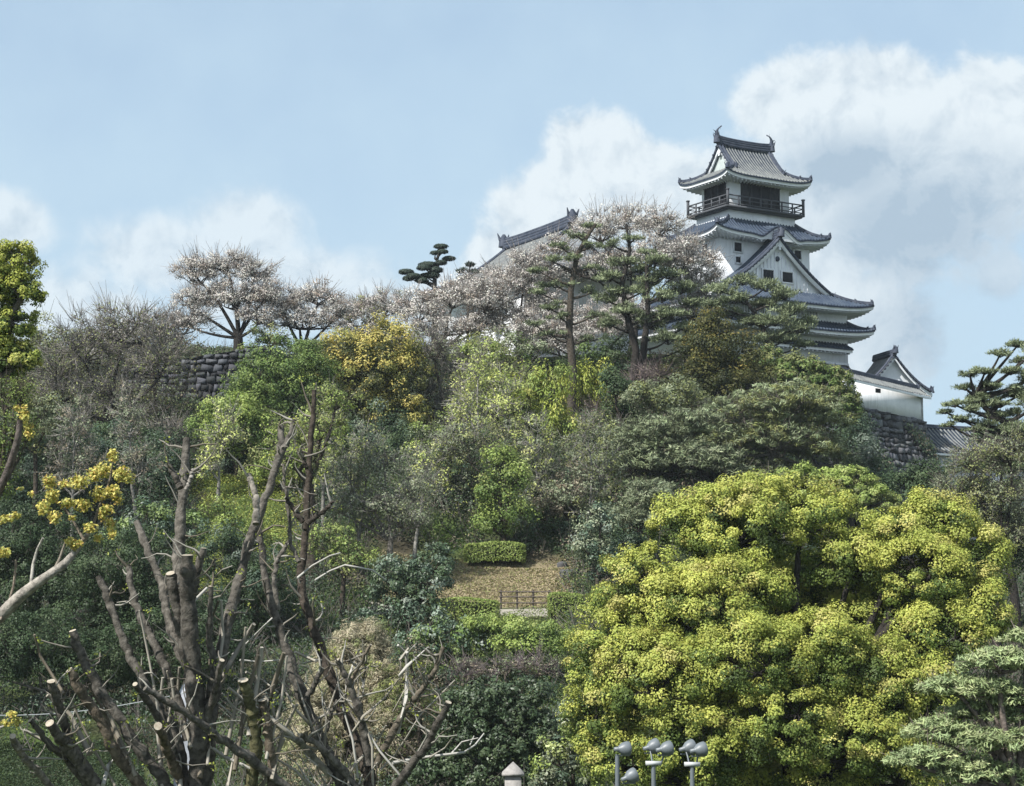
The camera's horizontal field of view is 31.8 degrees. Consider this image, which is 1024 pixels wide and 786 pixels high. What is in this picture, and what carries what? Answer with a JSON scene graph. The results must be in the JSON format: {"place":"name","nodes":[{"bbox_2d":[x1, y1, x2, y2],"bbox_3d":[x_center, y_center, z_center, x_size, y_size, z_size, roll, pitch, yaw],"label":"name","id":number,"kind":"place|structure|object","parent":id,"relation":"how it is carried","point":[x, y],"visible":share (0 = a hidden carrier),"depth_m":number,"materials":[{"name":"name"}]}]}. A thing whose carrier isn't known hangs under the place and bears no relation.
{"place":"outdoors","nodes":[
{"label":"outdoors","id":0,"kind":"place"},
{"bbox_2d":[0,354,1023,785],"bbox_3d":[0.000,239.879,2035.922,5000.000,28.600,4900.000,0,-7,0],"label":"ground","id":1,"kind":"structure","parent":0,"point":[404,546],"depth_m":84.36,"materials":[{"name":"soil"}]},
{"bbox_2d":[0,238,48,387],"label":"camphor tree","id":2,"kind":"object","parent":1,"relation":"on","point":[17,288],"visible":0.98,"depth_m":44.37,"materials":[{"name":"green plant"}]},
{"bbox_2d":[0,360,48,500],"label":"broadleaf tree","id":3,"kind":"object","parent":1,"relation":"on","point":[4,440],"visible":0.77,"depth_m":43.09,"materials":[{"name":"green plant"}]},
{"bbox_2d":[0,381,73,537],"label":"broadleaf tree","id":4,"kind":"object","parent":1,"relation":"on","point":[39,403],"visible":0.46,"depth_m":86.12,"materials":[{"name":"green plant"}]},
{"bbox_2d":[0,403,112,524],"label":"evergreen tree","id":5,"kind":"object","parent":1,"relation":"on","point":[26,475],"visible":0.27,"depth_m":88.65,"materials":[{"name":"green plant"}]},
{"bbox_2d":[0,490,116,629],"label":"evergreen tree","id":6,"kind":"object","parent":1,"relation":"on","point":[24,547],"visible":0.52,"depth_m":71.00,"materials":[{"name":"green plant"}]},
{"bbox_2d":[0,404,136,728],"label":"maple tree","id":7,"kind":"object","parent":1,"relation":"on","point":[11,604],"visible":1,"depth_m":29.91,"materials":[{"name":"yellow plant"}]},
{"bbox_2d":[0,608,140,718],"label":"evergreen tree","id":8,"kind":"object","parent":1,"relation":"on","point":[20,637],"visible":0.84,"depth_m":64.98,"materials":[{"name":"green plant"}]},
{"bbox_2d":[35,382,113,559],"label":"broadleaf tree","id":9,"kind":"object","parent":1,"relation":"on","point":[81,424],"visible":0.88,"depth_m":84.29,"materials":[{"name":"green plant"}]},
{"bbox_2d":[0,331,204,436],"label":"broadleaf tree","id":10,"kind":"object","parent":1,"relation":"on","point":[170,392],"visible":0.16,"depth_m":106.13,"materials":[{"name":"green plant"}]},
{"bbox_2d":[25,281,201,431],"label":"cherry tree","id":11,"kind":"object","parent":1,"relation":"on","point":[92,336],"visible":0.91,"depth_m":100.25,"materials":[{"name":"grey plant"}]},
{"bbox_2d":[48,522,204,678],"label":"evergreen tree","id":12,"kind":"object","parent":1,"relation":"on","point":[144,582],"visible":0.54,"depth_m":68.49,"materials":[{"name":"green plant"}]},
{"bbox_2d":[61,417,194,501],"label":"evergreen tree","id":13,"kind":"object","parent":1,"relation":"on","point":[104,444],"visible":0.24,"depth_m":92.74,"materials":[{"name":"green plant"}]},
{"bbox_2d":[103,376,170,523],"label":"broadleaf tree","id":14,"kind":"object","parent":1,"relation":"on","point":[137,455],"visible":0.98,"depth_m":88.15,"materials":[{"name":"green plant"}]},
{"bbox_2d":[98,495,211,605],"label":"tree","id":15,"kind":"object","parent":1,"relation":"on","point":[163,514],"visible":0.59,"depth_m":75.34,"materials":[{"name":"green plant"}]},
{"bbox_2d":[83,296,229,426],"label":"cherry tree","id":16,"kind":"object","parent":1,"relation":"on","point":[187,323],"visible":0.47,"depth_m":106.91,"materials":[{"name":"grey plant"}]},
{"bbox_2d":[9,410,309,785],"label":"pruned tree","id":17,"kind":"object","parent":1,"relation":"on","point":[193,722],"visible":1,"depth_m":31.36,"materials":[{"name":"brown plant"}]},
{"bbox_2d":[105,592,256,687],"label":"evergreen tree","id":18,"kind":"object","parent":1,"relation":"on","point":[164,643],"visible":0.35,"depth_m":66.03,"materials":[{"name":"green plant"}]},
{"bbox_2d":[137,426,261,480],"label":"evergreen tree","id":19,"kind":"object","parent":1,"relation":"on","point":[227,462],"visible":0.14,"depth_m":96.51,"materials":[{"name":"green plant"}]},
{"bbox_2d":[119,346,291,406],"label":"terrace wall","id":20,"kind":"structure","parent":1,"relation":"on","point":[213,367],"depth_m":113.55,"materials":[{"name":"stone"}]},
{"bbox_2d":[193,396,253,500],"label":"broadleaf tree","id":21,"kind":"object","parent":1,"relation":"on","point":[225,430],"visible":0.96,"depth_m":93.06,"materials":[{"name":"green plant"}]},
{"bbox_2d":[163,237,286,350],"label":"cherry tree","id":22,"kind":"object","parent":1,"relation":"on","point":[218,290],"visible":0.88,"depth_m":118.16,"materials":[{"name":"white plant"}]},
{"bbox_2d":[189,485,283,558],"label":"broadleaf tree","id":23,"kind":"object","parent":1,"relation":"on","point":[230,513],"visible":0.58,"depth_m":81.45,"materials":[{"name":"green plant"}]},
{"bbox_2d":[183,388,297,481],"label":"broadleaf tree","id":24,"kind":"object","parent":1,"relation":"on","point":[254,418],"visible":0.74,"depth_m":95.86,"materials":[{"name":"green plant"}]},
{"bbox_2d":[198,515,312,640],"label":"evergreen tree","id":25,"kind":"object","parent":1,"relation":"on","point":[253,574],"visible":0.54,"depth_m":73.26,"materials":[{"name":"green plant"}]},
{"bbox_2d":[235,444,318,495],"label":"broadleaf tree","id":26,"kind":"object","parent":1,"relation":"on","point":[258,472],"visible":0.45,"depth_m":93.11,"materials":[{"name":"green plant"}]},
{"bbox_2d":[217,338,346,427],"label":"broadleaf tree","id":27,"kind":"object","parent":1,"relation":"on","point":[273,384],"visible":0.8,"depth_m":101.01,"materials":[{"name":"green plant"}]},
{"bbox_2d":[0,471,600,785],"bbox_3d":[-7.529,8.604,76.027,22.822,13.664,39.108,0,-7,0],"label":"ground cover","id":28,"kind":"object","parent":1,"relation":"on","point":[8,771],"visible":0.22,"depth_m":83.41,"materials":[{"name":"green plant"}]},
{"bbox_2d":[257,270,357,355],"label":"cherry tree","id":29,"kind":"object","parent":1,"relation":"on","point":[292,300],"visible":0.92,"depth_m":119.37,"materials":[{"name":"white plant"}]},
{"bbox_2d":[261,376,366,591],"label":"broadleaf tree","id":30,"kind":"object","parent":1,"relation":"on","point":[322,424],"visible":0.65,"depth_m":82.23,"materials":[{"name":"green plant"}]},
{"bbox_2d":[298,516,382,617],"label":"broadleaf tree","id":31,"kind":"object","parent":1,"relation":"on","point":[354,554],"visible":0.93,"depth_m":77.46,"materials":[{"name":"green plant"}]},
{"bbox_2d":[274,616,416,785],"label":"dry bush","id":32,"kind":"object","parent":1,"relation":"on","point":[373,634],"visible":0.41,"depth_m":60.17,"materials":[{"name":"beige plant"}]},
{"bbox_2d":[231,376,484,785],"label":"pruned tree","id":33,"kind":"object","parent":1,"relation":"on","point":[337,771],"visible":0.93,"depth_m":33.09,"materials":[{"name":"brown plant"}]},
{"bbox_2d":[330,414,396,573],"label":"broadleaf tree","id":34,"kind":"object","parent":1,"relation":"on","point":[364,491],"visible":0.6,"depth_m":84.86,"materials":[{"name":"green plant"}]},
{"bbox_2d":[323,279,417,341],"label":"cherry tree","id":35,"kind":"object","parent":1,"relation":"on","point":[363,304],"visible":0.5,"depth_m":123.94,"materials":[{"name":"white plant"}]},
{"bbox_2d":[322,396,426,473],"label":"evergreen tree","id":36,"kind":"object","parent":1,"relation":"on","point":[392,440],"visible":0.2,"depth_m":97.90,"materials":[{"name":"green plant"}]},
{"bbox_2d":[318,310,440,437],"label":"golden tree","id":37,"kind":"object","parent":1,"relation":"on","point":[382,375],"visible":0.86,"depth_m":103.19,"materials":[{"name":"yellow plant"}]},
{"bbox_2d":[319,427,454,584],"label":"broadleaf tree","id":38,"kind":"object","parent":1,"relation":"on","point":[391,504],"visible":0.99,"depth_m":83.93,"materials":[{"name":"green plant"}]},
{"bbox_2d":[355,654,439,785],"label":"dry bush","id":39,"kind":"object","parent":1,"relation":"on","point":[386,712],"visible":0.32,"depth_m":59.06,"materials":[{"name":"beige plant"}]},
{"bbox_2d":[351,540,458,633],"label":"camellia bush","id":40,"kind":"object","parent":1,"relation":"on","point":[408,601],"visible":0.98,"depth_m":73.24,"materials":[{"name":"green plant"}]},
{"bbox_2d":[386,438,440,558],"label":"broadleaf tree","id":41,"kind":"object","parent":1,"relation":"on","point":[421,467],"visible":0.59,"depth_m":88.05,"materials":[{"name":"green plant"}]},
{"bbox_2d":[369,625,466,785],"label":"evergreen bush","id":42,"kind":"object","parent":1,"relation":"on","point":[442,673],"visible":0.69,"depth_m":58.14,"materials":[{"name":"green plant"}]},
{"bbox_2d":[397,243,455,344],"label":"pine tree","id":43,"kind":"object","parent":1,"relation":"on","point":[433,269],"visible":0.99,"depth_m":128.73,"materials":[{"name":"green plant"}]},
{"bbox_2d":[394,408,471,476],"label":"broadleaf tree","id":44,"kind":"object","parent":1,"relation":"on","point":[431,433],"visible":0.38,"depth_m":95.39,"materials":[{"name":"green plant"}]},
{"bbox_2d":[418,406,476,520],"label":"broadleaf tree","id":45,"kind":"object","parent":1,"relation":"on","point":[445,478],"visible":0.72,"depth_m":91.85,"materials":[{"name":"green plant"}]},
{"bbox_2d":[407,317,488,429],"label":"bare tree","id":46,"kind":"object","parent":1,"relation":"on","point":[432,386],"visible":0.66,"depth_m":105.63,"materials":[{"name":"grey plant"}]},
{"bbox_2d":[391,606,506,682],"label":"shrub","id":47,"kind":"object","parent":1,"relation":"on","point":[444,632],"visible":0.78,"depth_m":68.05,"materials":[{"name":"green plant"}]},
{"bbox_2d":[380,262,521,367],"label":"cherry tree","id":48,"kind":"object","parent":1,"relation":"on","point":[476,290],"visible":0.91,"depth_m":119.95,"materials":[{"name":"white plant"}]},
{"bbox_2d":[431,595,501,617],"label":"clipped hedge","id":49,"kind":"object","parent":1,"relation":"on","point":[469,607],"visible":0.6,"depth_m":77.63,"materials":[{"name":"green plant"}]},
{"bbox_2d":[442,332,503,461],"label":"broadleaf tree","id":50,"kind":"object","parent":1,"relation":"on","point":[470,398],"visible":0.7,"depth_m":98.63,"materials":[{"name":"green plant"}]},
{"bbox_2d":[406,670,572,785],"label":"evergreen bush","id":51,"kind":"object","parent":1,"relation":"on","point":[495,710],"visible":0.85,"depth_m":56.54,"materials":[{"name":"green plant"}]},
{"bbox_2d":[462,540,526,563],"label":"clipped hedge","id":52,"kind":"object","parent":1,"relation":"on","point":[486,552],"visible":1,"depth_m":87.04,"materials":[{"name":"green plant"}]},
{"bbox_2d":[439,317,554,442],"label":"broadleaf tree","id":53,"kind":"object","parent":1,"relation":"on","point":[504,355],"visible":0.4,"depth_m":103.56,"materials":[{"name":"green plant"}]},
{"bbox_2d":[413,409,584,514],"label":"broadleaf tree","id":54,"kind":"object","parent":1,"relation":"on","point":[472,446],"visible":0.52,"depth_m":91.87,"materials":[{"name":"green plant"}]},
{"bbox_2d":[430,635,568,746],"bbox_3d":[-0.508,10.579,61.292,4.754,4.841,2.475,1,-7,-8],"label":"bare bush","id":55,"kind":"object","parent":1,"relation":"on","point":[521,665],"visible":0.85,"depth_m":61.28,"materials":[{"name":"brown plant"}]},
{"bbox_2d":[468,439,544,563],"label":"broadleaf tree","id":56,"kind":"object","parent":1,"relation":"on","point":[515,476],"visible":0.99,"depth_m":87.68,"materials":[{"name":"green plant"}]},
{"bbox_2d":[477,353,535,482],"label":"broadleaf tree","id":57,"kind":"object","parent":1,"relation":"on","point":[498,403],"visible":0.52,"depth_m":94.39,"materials":[{"name":"green plant"}]},
{"bbox_2d":[0,331,1023,785],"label":"undergrowth","id":58,"kind":"object","parent":1,"relation":"on","point":[584,585],"visible":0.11,"depth_m":83.33,"materials":[{"name":"green plant"}]},
{"bbox_2d":[441,225,583,359],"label":"cherry tree","id":59,"kind":"object","parent":1,"relation":"on","point":[524,279],"visible":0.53,"depth_m":122.41,"materials":[{"name":"white plant"}]},
{"bbox_2d":[485,371,541,447],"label":"broadleaf tree","id":60,"kind":"object","parent":1,"relation":"on","point":[520,393],"visible":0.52,"depth_m":100.52,"materials":[{"name":"green plant"}]},
{"bbox_2d":[457,606,576,686],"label":"shrub","id":61,"kind":"object","parent":1,"relation":"on","point":[528,635],"visible":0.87,"depth_m":67.48,"materials":[{"name":"green plant"}]},
{"bbox_2d":[483,306,556,371],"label":"shrub","id":62,"kind":"object","parent":1,"relation":"on","point":[528,349],"visible":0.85,"depth_m":116.92,"materials":[{"name":"green plant"}]},
{"bbox_2d":[511,402,567,523],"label":"broadleaf tree","id":63,"kind":"object","parent":1,"relation":"on","point":[529,446],"visible":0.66,"depth_m":90.89,"materials":[{"name":"green plant"}]},
{"bbox_2d":[417,207,662,357],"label":"palace hall","id":64,"kind":"structure","parent":1,"relation":"on","point":[537,234],"depth_m":129.81,"materials":[{"name":"grey tile"}]},
{"bbox_2d":[513,358,581,452],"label":"broadleaf tree","id":65,"kind":"object","parent":1,"relation":"on","point":[542,386],"visible":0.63,"depth_m":101.13,"materials":[{"name":"green plant"}]},
{"bbox_2d":[494,479,600,551],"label":"evergreen tree","id":66,"kind":"object","parent":1,"relation":"on","point":[558,527],"visible":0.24,"depth_m":89.61,"materials":[{"name":"green plant"}]},
{"bbox_2d":[522,220,610,413],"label":"pine tree","id":67,"kind":"object","parent":1,"relation":"on","point":[570,285],"visible":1,"depth_m":109.25,"materials":[{"name":"green plant"}]},
{"bbox_2d":[526,698,613,785],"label":"evergreen bush","id":68,"kind":"object","parent":1,"relation":"on","point":[560,749],"visible":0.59,"depth_m":50.87,"materials":[{"name":"green plant"}]},
{"bbox_2d":[532,449,608,534],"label":"broadleaf tree","id":69,"kind":"object","parent":1,"relation":"on","point":[556,488],"visible":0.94,"depth_m":89.37,"materials":[{"name":"green plant"}]},
{"bbox_2d":[497,286,663,371],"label":"cherry tree","id":70,"kind":"object","parent":1,"relation":"on","point":[584,327],"visible":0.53,"depth_m":118.58,"materials":[{"name":"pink plant"}]},
{"bbox_2d":[554,351,621,412],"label":"broadleaf tree","id":71,"kind":"object","parent":1,"relation":"on","point":[588,385],"visible":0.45,"depth_m":109.48,"materials":[{"name":"green plant"}]},
{"bbox_2d":[536,400,648,482],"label":"broadleaf tree","id":72,"kind":"object","parent":1,"relation":"on","point":[573,453],"visible":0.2,"depth_m":96.77,"materials":[{"name":"green plant"}]},
{"bbox_2d":[557,408,628,522],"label":"broadleaf tree","id":73,"kind":"object","parent":1,"relation":"on","point":[586,425],"visible":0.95,"depth_m":89.21,"materials":[{"name":"green plant"}]},
{"bbox_2d":[559,331,640,372],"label":"shrub","id":74,"kind":"object","parent":1,"relation":"on","point":[610,353],"visible":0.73,"depth_m":116.39,"materials":[{"name":"green plant"}]},
{"bbox_2d":[567,500,634,591],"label":"camellia bush","id":75,"kind":"object","parent":1,"relation":"on","point":[581,552],"visible":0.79,"depth_m":79.48,"materials":[{"name":"green plant"}]},
{"bbox_2d":[572,501,665,571],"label":"evergreen tree","id":76,"kind":"object","parent":1,"relation":"on","point":[634,539],"visible":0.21,"depth_m":85.36,"materials":[{"name":"green plant"}]},
{"bbox_2d":[594,360,647,449],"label":"dark bush","id":77,"kind":"object","parent":1,"relation":"on","point":[614,383],"visible":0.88,"depth_m":102.61,"materials":[{"name":"green plant"}]},
{"bbox_2d":[591,225,657,384],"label":"pine tree","id":78,"kind":"object","parent":1,"relation":"on","point":[625,308],"visible":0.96,"depth_m":114.31,"materials":[{"name":"green plant"}]},
{"bbox_2d":[557,190,712,362],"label":"cherry tree","id":79,"kind":"object","parent":1,"relation":"on","point":[658,225],"visible":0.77,"depth_m":124.64,"materials":[{"name":"white plant"}]},
{"bbox_2d":[606,473,688,570],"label":"broadleaf tree","id":80,"kind":"object","parent":1,"relation":"on","point":[632,511],"visible":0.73,"depth_m":82.93,"materials":[{"name":"green plant"}]},
{"bbox_2d":[630,247,706,397],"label":"pine tree","id":81,"kind":"object","parent":1,"relation":"on","point":[666,312],"visible":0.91,"depth_m":113.26,"materials":[{"name":"green plant"}]},
{"bbox_2d":[618,373,722,449],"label":"broadleaf tree","id":82,"kind":"object","parent":1,"relation":"on","point":[663,399],"visible":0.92,"depth_m":100.85,"materials":[{"name":"green plant"}]},
{"bbox_2d":[587,399,754,503],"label":"pine tree","id":83,"kind":"object","parent":1,"relation":"on","point":[655,457],"visible":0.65,"depth_m":93.46,"materials":[{"name":"green plant"}]},
{"bbox_2d":[654,223,736,356],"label":"cherry tree","id":84,"kind":"object","parent":1,"relation":"on","point":[713,273],"visible":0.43,"depth_m":126.34,"materials":[{"name":"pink plant"}]},
{"bbox_2d":[658,305,779,421],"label":"conifer tree","id":85,"kind":"object","parent":1,"relation":"on","point":[714,359],"visible":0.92,"depth_m":108.02,"materials":[{"name":"green plant"}]},
{"bbox_2d":[700,272,818,355],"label":"pine tree","id":86,"kind":"object","parent":1,"relation":"on","point":[787,309],"visible":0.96,"depth_m":122.28,"materials":[{"name":"green plant"}]},
{"bbox_2d":[683,373,861,486],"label":"pine tree","id":87,"kind":"object","parent":1,"relation":"on","point":[810,441],"visible":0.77,"depth_m":97.66,"materials":[{"name":"green plant"}]},
{"bbox_2d":[555,469,1019,785],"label":"camphor tree","id":88,"kind":"object","parent":1,"relation":"on","point":[773,629],"visible":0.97,"depth_m":45.55,"materials":[{"name":"green plant"}]},
{"bbox_2d":[736,343,865,427],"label":"broadleaf tree","id":89,"kind":"object","parent":1,"relation":"on","point":[792,365],"visible":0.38,"depth_m":114.39,"materials":[{"name":"green plant"}]},
{"bbox_2d":[774,361,875,514],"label":"keep rampart","id":90,"kind":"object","parent":1,"relation":"on","point":[829,426],"depth_m":134.51,"materials":[{"name":"stone"}]},
{"bbox_2d":[637,125,875,365],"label":"castle keep","id":91,"kind":"structure","parent":90,"relation":"on","point":[745,189],"depth_m":139.54,"materials":[{"name":"white paint"}]},
{"bbox_2d":[769,459,902,570],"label":"broadleaf tree","id":92,"kind":"object","parent":1,"relation":"on","point":[871,492],"visible":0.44,"depth_m":75.56,"materials":[{"name":"green plant"}]},
{"bbox_2d":[829,430,899,529],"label":"evergreen tree","id":93,"kind":"object","parent":1,"relation":"on","point":[872,460],"visible":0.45,"depth_m":119.68,"materials":[{"name":"green plant"}]},
{"bbox_2d":[844,408,966,559],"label":"rampart wall","id":94,"kind":"structure","parent":1,"relation":"on","point":[898,440],"depth_m":134.90,"materials":[{"name":"stone"}]},
{"bbox_2d":[832,364,931,419],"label":"plaster wall","id":95,"kind":"structure","parent":94,"relation":"on","point":[891,396],"depth_m":135.80,"materials":[{"name":"white paint"}]},
{"bbox_2d":[866,457,1023,581],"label":"evergreen tree","id":96,"kind":"object","parent":1,"relation":"on","point":[916,478],"visible":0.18,"depth_m":89.70,"materials":[{"name":"green plant"}]},
{"bbox_2d":[880,619,1023,785],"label":"pine tree","id":97,"kind":"object","parent":1,"relation":"on","point":[1000,695],"visible":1,"depth_m":35.21,"materials":[{"name":"green plant"}]},
{"bbox_2d":[925,413,1023,676],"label":"tree","id":98,"kind":"object","parent":1,"relation":"on","point":[1010,493],"visible":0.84,"depth_m":76.84,"materials":[{"name":"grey plant"}]},
{"bbox_2d":[926,424,1023,539],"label":"gate building","id":99,"kind":"structure","parent":1,"relation":"on","point":[940,437],"depth_m":144.40,"materials":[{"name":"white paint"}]},
{"bbox_2d":[928,417,1023,648],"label":"tree","id":100,"kind":"object","parent":1,"relation":"on","point":[1014,598],"visible":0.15,"depth_m":85.42,"materials":[{"name":"green plant"}]},
{"bbox_2d":[936,337,1023,447],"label":"pine tree","id":101,"kind":"object","parent":1,"relation":"on","point":[974,400],"visible":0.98,"depth_m":80.35,"materials":[{"name":"green plant"}]},
{"bbox_2d":[0,0,1023,426],"label":"sky","id":102,"kind":"structure","parent":0,"point":[349,140],"materials":[{"name":"blue"}]},
{"bbox_2d":[866,345,934,395],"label":"gabled turret","id":103,"kind":"object","parent":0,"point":[888,364],"visible":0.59,"depth_m":140.75,"materials":[{"name":"grey tile"}]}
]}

